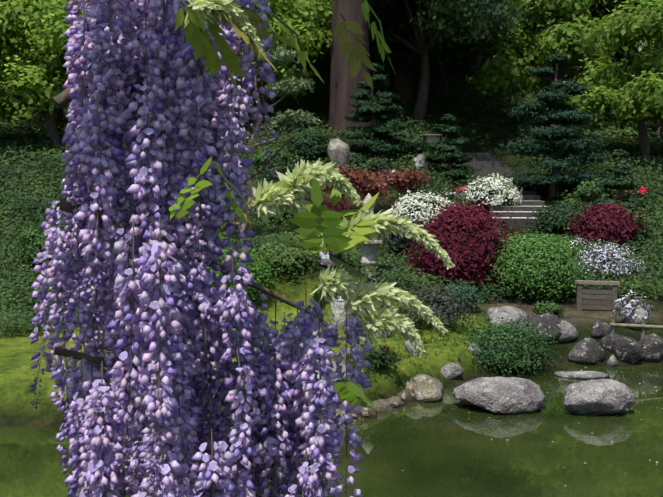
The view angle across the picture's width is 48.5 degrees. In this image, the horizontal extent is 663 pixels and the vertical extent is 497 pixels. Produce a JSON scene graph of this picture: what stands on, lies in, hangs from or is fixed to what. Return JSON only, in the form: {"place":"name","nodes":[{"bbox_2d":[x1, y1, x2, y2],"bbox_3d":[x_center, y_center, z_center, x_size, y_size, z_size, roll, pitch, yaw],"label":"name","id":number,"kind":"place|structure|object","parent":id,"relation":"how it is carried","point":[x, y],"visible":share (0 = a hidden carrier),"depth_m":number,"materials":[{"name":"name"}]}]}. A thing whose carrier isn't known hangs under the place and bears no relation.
{"place":"outdoors","nodes":[
{"label":"outdoors","id":0,"kind":"place"},
{"bbox_2d":[0,363,662,496],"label":"pond water","id":1,"kind":"structure","parent":0,"point":[444,446],"depth_m":7.82,"materials":[{"name":"green liquid"}]},
{"bbox_2d":[452,377,634,414],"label":"boulders","id":2,"kind":"object","parent":1,"relation":"in","point":[507,396],"visible":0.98,"depth_m":9.04,"materials":[{"name":"grey stone"}]},
{"bbox_2d":[0,13,662,427],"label":"ground","id":3,"kind":"structure","parent":0,"point":[18,351],"depth_m":14.30,"materials":[{"name":"green plant"}]},
{"bbox_2d":[0,0,17,8],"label":"tree","id":4,"kind":"object","parent":3,"relation":"on","point":[7,1],"visible":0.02,"depth_m":61.19,"materials":[{"name":"green plant"}]},
{"bbox_2d":[0,34,32,86],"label":"tree","id":5,"kind":"object","parent":3,"relation":"on","point":[6,52],"visible":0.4,"depth_m":29.38,"materials":[{"name":"green plant"}]},
{"bbox_2d":[3,0,67,128],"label":"tree","id":6,"kind":"object","parent":3,"relation":"on","point":[59,112],"visible":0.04,"depth_m":34.92,"materials":[{"name":"green plant"}]},
{"bbox_2d":[0,0,82,150],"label":"tree","id":7,"kind":"object","parent":3,"relation":"on","point":[40,83],"visible":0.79,"depth_m":28.28,"materials":[{"name":"green plant"}]},
{"bbox_2d":[36,0,81,53],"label":"tree","id":8,"kind":"object","parent":3,"relation":"on","point":[60,2],"visible":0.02,"depth_m":32.43,"materials":[{"name":"green plant"}]},
{"bbox_2d":[193,226,240,251],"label":"round bush","id":9,"kind":"object","parent":3,"relation":"on","point":[221,238],"visible":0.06,"depth_m":13.74,"materials":[{"name":"green plant"}]},
{"bbox_2d":[28,0,454,496],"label":"wisteria","id":10,"kind":"object","parent":3,"relation":"on","point":[161,308],"visible":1,"depth_m":1.19,"materials":[{"name":"purple plant"}]},
{"bbox_2d":[208,246,281,308],"bbox_3d":[-1.836,0.467,12.382,2.079,1.221,1.848,0,5,-2],"label":"round bush","id":11,"kind":"object","parent":3,"relation":"on","point":[261,276],"visible":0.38,"depth_m":12.16,"materials":[{"name":"green plant"}]},
{"bbox_2d":[201,38,320,239],"bbox_3d":[-1.863,-2.361,16.489,3.255,4.797,2.367,0,5,-2],"label":"tree","id":12,"kind":"object","parent":3,"relation":"on","point":[284,123],"visible":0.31,"depth_m":16.20,"materials":[{"name":"green plant"}]},
{"bbox_2d":[225,0,332,129],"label":"tree","id":13,"kind":"object","parent":3,"relation":"on","point":[282,72],"visible":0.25,"depth_m":34.35,"materials":[{"name":"green plant"}]},
{"bbox_2d":[246,239,320,274],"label":"mound bush","id":14,"kind":"object","parent":3,"relation":"on","point":[287,257],"visible":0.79,"depth_m":13.04,"materials":[{"name":"green plant"}]},
{"bbox_2d":[294,52,310,101],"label":"tree","id":15,"kind":"object","parent":3,"relation":"on","point":[307,70],"depth_m":44.36,"materials":[{"name":"green plant"}]},
{"bbox_2d":[283,127,333,163],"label":"round bush","id":16,"kind":"object","parent":3,"relation":"on","point":[306,144],"visible":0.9,"depth_m":26.83,"materials":[{"name":"green plant"}]},
{"bbox_2d":[254,0,371,120],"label":"tree","id":17,"kind":"object","parent":3,"relation":"on","point":[325,28],"visible":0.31,"depth_m":35.26,"materials":[{"name":"green plant"}]},
{"bbox_2d":[311,282,325,308],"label":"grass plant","id":18,"kind":"object","parent":3,"relation":"on","point":[317,294],"depth_m":12.44,"materials":[{"name":"green plant"}]},
{"bbox_2d":[220,310,423,383],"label":"rocks","id":19,"kind":"object","parent":3,"relation":"on","point":[409,349],"visible":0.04,"depth_m":10.53,"materials":[{"name":"grey stone"}]},
{"bbox_2d":[319,241,328,258],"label":"waterfall stream","id":20,"kind":"structure","parent":3,"relation":"on","point":[322,255],"depth_m":13.85,"materials":[{"name":"white liquid"}]},
{"bbox_2d":[206,374,443,426],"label":"shore rocks","id":21,"kind":"object","parent":3,"relation":"on","point":[426,388],"visible":0.21,"depth_m":9.53,"materials":[{"name":"grey stone"}]},
{"bbox_2d":[9,129,651,315],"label":"hillside shrubs","id":22,"kind":"object","parent":3,"relation":"on","point":[33,241],"visible":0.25,"depth_m":23.77,"materials":[{"name":"green plant"}]},
{"bbox_2d":[0,83,662,337],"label":"groundcover ivy plants","id":23,"kind":"object","parent":3,"relation":"on","point":[273,236],"visible":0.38,"depth_m":21.54,"materials":[{"name":"green plant"}]},
{"bbox_2d":[307,195,355,227],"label":"red shrub","id":24,"kind":"object","parent":3,"relation":"on","point":[338,206],"visible":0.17,"depth_m":18.24,"materials":[{"name":"red plant"}]},
{"bbox_2d":[330,283,356,329],"bbox_3d":[0.339,0.979,12.005,0.704,1.005,0.537,-2,5,-22],"label":"stone lantern","id":25,"kind":"object","parent":3,"relation":"on","point":[337,309],"visible":0.17,"depth_m":11.81,"materials":[{"name":"grey stone"}]},
{"bbox_2d":[285,0,418,73],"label":"tree","id":26,"kind":"object","parent":3,"relation":"on","point":[384,11],"visible":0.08,"depth_m":39.56,"materials":[{"name":"green plant"}]},
{"bbox_2d":[254,301,477,397],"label":"grass tufts","id":27,"kind":"object","parent":3,"relation":"on","point":[432,336],"visible":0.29,"depth_m":11.29,"materials":[{"name":"green plant"}]},
{"bbox_2d":[306,138,427,266],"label":"hill rocks","id":28,"kind":"object","parent":3,"relation":"on","point":[338,150],"visible":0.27,"depth_m":26.32,"materials":[{"name":"grey stone"}]},
{"bbox_2d":[359,193,383,280],"bbox_3d":[0.735,-0.214,14.594,0.708,1.778,0.683,0,5,-2],"label":"stone lantern","id":29,"kind":"object","parent":3,"relation":"on","point":[368,253],"visible":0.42,"depth_m":14.48,"materials":[{"name":"grey stone"}]},
{"bbox_2d":[334,62,412,159],"bbox_3d":[1.668,-5.245,28.659,3.134,3.905,2.948,0,5,-2],"label":"tiered conifer","id":30,"kind":"object","parent":3,"relation":"on","point":[381,107],"visible":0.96,"depth_m":28.32,"materials":[{"name":"green plant"}]},
{"bbox_2d":[343,338,412,374],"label":"bank shrub","id":31,"kind":"object","parent":3,"relation":"on","point":[381,357],"visible":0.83,"depth_m":9.69,"materials":[{"name":"green plant"}]},
{"bbox_2d":[321,164,436,200],"bbox_3d":[1.293,-1.556,20.727,3.592,1.597,2.378,0,5,-2],"label":"red shrub","id":32,"kind":"object","parent":3,"relation":"on","point":[399,181],"visible":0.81,"depth_m":20.39,"materials":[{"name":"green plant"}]},
{"bbox_2d":[375,343,389,351],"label":"grass plant","id":33,"kind":"object","parent":3,"relation":"on","point":[387,347],"depth_m":10.75,"materials":[{"name":"green plant"}]},
{"bbox_2d":[376,263,403,276],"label":"fine shrub","id":34,"kind":"object","parent":3,"relation":"on","point":[394,266],"visible":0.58,"depth_m":14.85,"materials":[{"name":"green plant"}]},
{"bbox_2d":[394,304,410,331],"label":"shrub","id":35,"kind":"object","parent":3,"relation":"on","point":[401,311],"depth_m":11.78,"materials":[{"name":"green plant"}]},
{"bbox_2d":[383,217,422,254],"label":"grey shrub","id":36,"kind":"object","parent":3,"relation":"on","point":[398,242],"visible":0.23,"depth_m":17.05,"materials":[{"name":"green plant"}]},
{"bbox_2d":[389,188,454,226],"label":"white azalea","id":37,"kind":"object","parent":3,"relation":"on","point":[413,205],"visible":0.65,"depth_m":18.84,"materials":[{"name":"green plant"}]},
{"bbox_2d":[315,0,537,124],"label":"tree","id":38,"kind":"object","parent":3,"relation":"on","point":[454,26],"visible":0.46,"depth_m":39.44,"materials":[{"name":"green plant"}]},
{"bbox_2d":[327,0,526,137],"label":"redwood tree","id":39,"kind":"object","parent":3,"relation":"on","point":[342,84],"visible":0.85,"depth_m":34.56,"materials":[{"name":"brown plant"}]},
{"bbox_2d":[420,134,441,169],"bbox_3d":[3.911,-3.779,28.622,0.848,1.647,0.848,0,5,-2],"label":"stone lantern","id":40,"kind":"object","parent":3,"relation":"on","point":[429,138],"visible":0.62,"depth_m":28.34,"materials":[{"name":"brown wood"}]},
{"bbox_2d":[395,280,482,328],"bbox_3d":[1.690,0.886,11.903,1.495,0.715,1.364,0,5,-2],"label":"heather shrub","id":41,"kind":"object","parent":3,"relation":"on","point":[434,301],"visible":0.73,"depth_m":11.77,"materials":[{"name":"green plant"}]},
{"bbox_2d":[368,0,517,105],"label":"tree","id":42,"kind":"object","parent":3,"relation":"on","point":[403,86],"visible":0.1,"depth_m":44.89,"materials":[{"name":"green plant"}]},
{"bbox_2d":[437,189,457,199],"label":"flowering shrub","id":43,"kind":"object","parent":3,"relation":"on","point":[451,192],"visible":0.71,"depth_m":24.45,"materials":[{"name":"white plant"}]},
{"bbox_2d":[423,114,482,182],"bbox_3d":[4.476,-3.713,27.693,2.470,2.692,2.240,0,5,-2],"label":"tiered conifer","id":44,"kind":"object","parent":3,"relation":"on","point":[447,148],"visible":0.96,"depth_m":27.44,"materials":[{"name":"green plant"}]},
{"bbox_2d":[435,281,483,309],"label":"shrub","id":45,"kind":"object","parent":3,"relation":"on","point":[471,292],"visible":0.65,"depth_m":13.28,"materials":[{"name":"green plant"}]},
{"bbox_2d":[453,186,469,197],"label":"pink azalea","id":46,"kind":"object","parent":3,"relation":"on","point":[463,189],"visible":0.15,"depth_m":26.52,"materials":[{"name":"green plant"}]},
{"bbox_2d":[402,187,522,290],"bbox_3d":[2.831,-0.093,15.487,2.738,2.625,2.370,0,5,-2],"label":"shrub","id":47,"kind":"object","parent":3,"relation":"on","point":[468,243],"visible":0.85,"depth_m":14.91,"materials":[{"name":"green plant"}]},
{"bbox_2d":[391,2,546,99],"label":"tree","id":48,"kind":"object","parent":3,"relation":"on","point":[441,82],"depth_m":46.41,"materials":[{"name":"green plant"}]},
{"bbox_2d":[458,173,522,211],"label":"white azalea","id":49,"kind":"object","parent":3,"relation":"on","point":[503,190],"visible":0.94,"depth_m":25.09,"materials":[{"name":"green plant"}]},
{"bbox_2d":[462,25,527,72],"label":"tree","id":50,"kind":"object","parent":3,"relation":"on","point":[466,69],"depth_m":50.81,"materials":[{"name":"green plant"}]},
{"bbox_2d":[463,153,547,226],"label":"stone stairs","id":51,"kind":"structure","parent":3,"relation":"on","point":[490,164],"depth_m":26.38,"materials":[{"name":"grey stone"}]},
{"bbox_2d":[450,309,565,376],"bbox_3d":[2.691,1.518,11.329,1.885,1.072,1.761,0,5,-2],"label":"shrub","id":52,"kind":"object","parent":3,"relation":"on","point":[504,349],"depth_m":10.95,"materials":[{"name":"green plant"}]},
{"bbox_2d":[480,224,610,301],"bbox_3d":[4.192,0.323,14.833,2.535,1.583,2.396,0,5,-2],"label":"juniper shrub","id":53,"kind":"object","parent":3,"relation":"on","point":[541,268],"visible":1,"depth_m":14.34,"materials":[{"name":"green plant"}]},
{"bbox_2d":[464,0,628,99],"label":"tree","id":54,"kind":"object","parent":3,"relation":"on","point":[519,54],"visible":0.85,"depth_m":38.54,"materials":[{"name":"green plant"}]},
{"bbox_2d":[441,306,662,378],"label":"shore rocks","id":55,"kind":"object","parent":3,"relation":"on","point":[623,348],"visible":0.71,"depth_m":11.57,"materials":[{"name":"grey stone"}]},
{"bbox_2d":[479,52,635,197],"bbox_3d":[8.213,-4.433,27.020,5.769,5.407,4.539,0,5,-2],"label":"tiered conifer","id":56,"kind":"object","parent":3,"relation":"on","point":[560,115],"visible":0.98,"depth_m":26.41,"materials":[{"name":"green plant"}]},
{"bbox_2d":[526,199,597,235],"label":"dark shrub","id":57,"kind":"object","parent":3,"relation":"on","point":[555,220],"visible":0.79,"depth_m":21.97,"materials":[{"name":"green plant"}]},
{"bbox_2d":[561,237,588,250],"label":"flowers","id":58,"kind":"object","parent":3,"relation":"on","point":[580,239],"visible":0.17,"depth_m":17.69,"materials":[{"name":"white plant"}]},
{"bbox_2d":[528,0,638,55],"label":"tree","id":59,"kind":"object","parent":3,"relation":"on","point":[612,2],"visible":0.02,"depth_m":42.82,"materials":[{"name":"green plant"}]},
{"bbox_2d":[575,280,619,311],"bbox_3d":[4.991,0.941,13.868,0.796,0.661,0.140,1,5,13],"label":"wooden fence panel","id":60,"kind":"object","parent":3,"relation":"on","point":[588,296],"visible":0.92,"depth_m":13.84,"materials":[{"name":"grey wood"}]},
{"bbox_2d":[544,0,662,160],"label":"tree","id":61,"kind":"object","parent":3,"relation":"on","point":[636,97],"visible":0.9,"depth_m":29.60,"materials":[{"name":"green plant"}]},
{"bbox_2d":[550,0,662,76],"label":"tree","id":62,"kind":"object","parent":3,"relation":"on","point":[618,57],"visible":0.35,"depth_m":41.89,"materials":[{"name":"green plant"}]},
{"bbox_2d":[565,196,648,248],"bbox_3d":[7.094,-0.538,19.005,2.223,1.750,1.793,0,5,-2],"label":"shrub","id":63,"kind":"object","parent":3,"relation":"on","point":[607,222],"visible":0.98,"depth_m":18.57,"materials":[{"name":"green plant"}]},
{"bbox_2d":[571,239,647,279],"bbox_3d":[5.963,0.251,15.997,1.724,0.874,1.483,0,5,-2],"label":"flowering shrub","id":64,"kind":"object","parent":3,"relation":"on","point":[608,260],"visible":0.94,"depth_m":15.73,"materials":[{"name":"white plant"}]},
{"bbox_2d":[589,149,654,208],"bbox_3d":[8.866,-2.081,22.828,1.876,2.013,1.617,0,5,-2],"label":"tiered conifer","id":65,"kind":"object","parent":3,"relation":"on","point":[619,183],"visible":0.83,"depth_m":22.58,"materials":[{"name":"green plant"}]},
{"bbox_2d":[612,290,656,323],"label":"flowering bush","id":66,"kind":"object","parent":3,"relation":"on","point":[629,308],"visible":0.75,"depth_m":12.41,"materials":[{"name":"white plant"}]},
{"bbox_2d":[608,319,662,338],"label":"bamboo rail fence","id":67,"kind":"object","parent":3,"relation":"on","point":[613,325],"visible":0.62,"depth_m":11.60,"materials":[{"name":"brown wood"}]},
{"bbox_2d":[630,186,649,198],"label":"red azalea","id":68,"kind":"object","parent":3,"relation":"on","point":[642,189],"visible":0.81,"depth_m":23.68,"materials":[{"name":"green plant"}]},
{"bbox_2d":[623,37,662,137],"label":"tree","id":69,"kind":"object","parent":3,"relation":"on","point":[642,51],"visible":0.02,"depth_m":36.46,"materials":[{"name":"green plant"}]}
]}

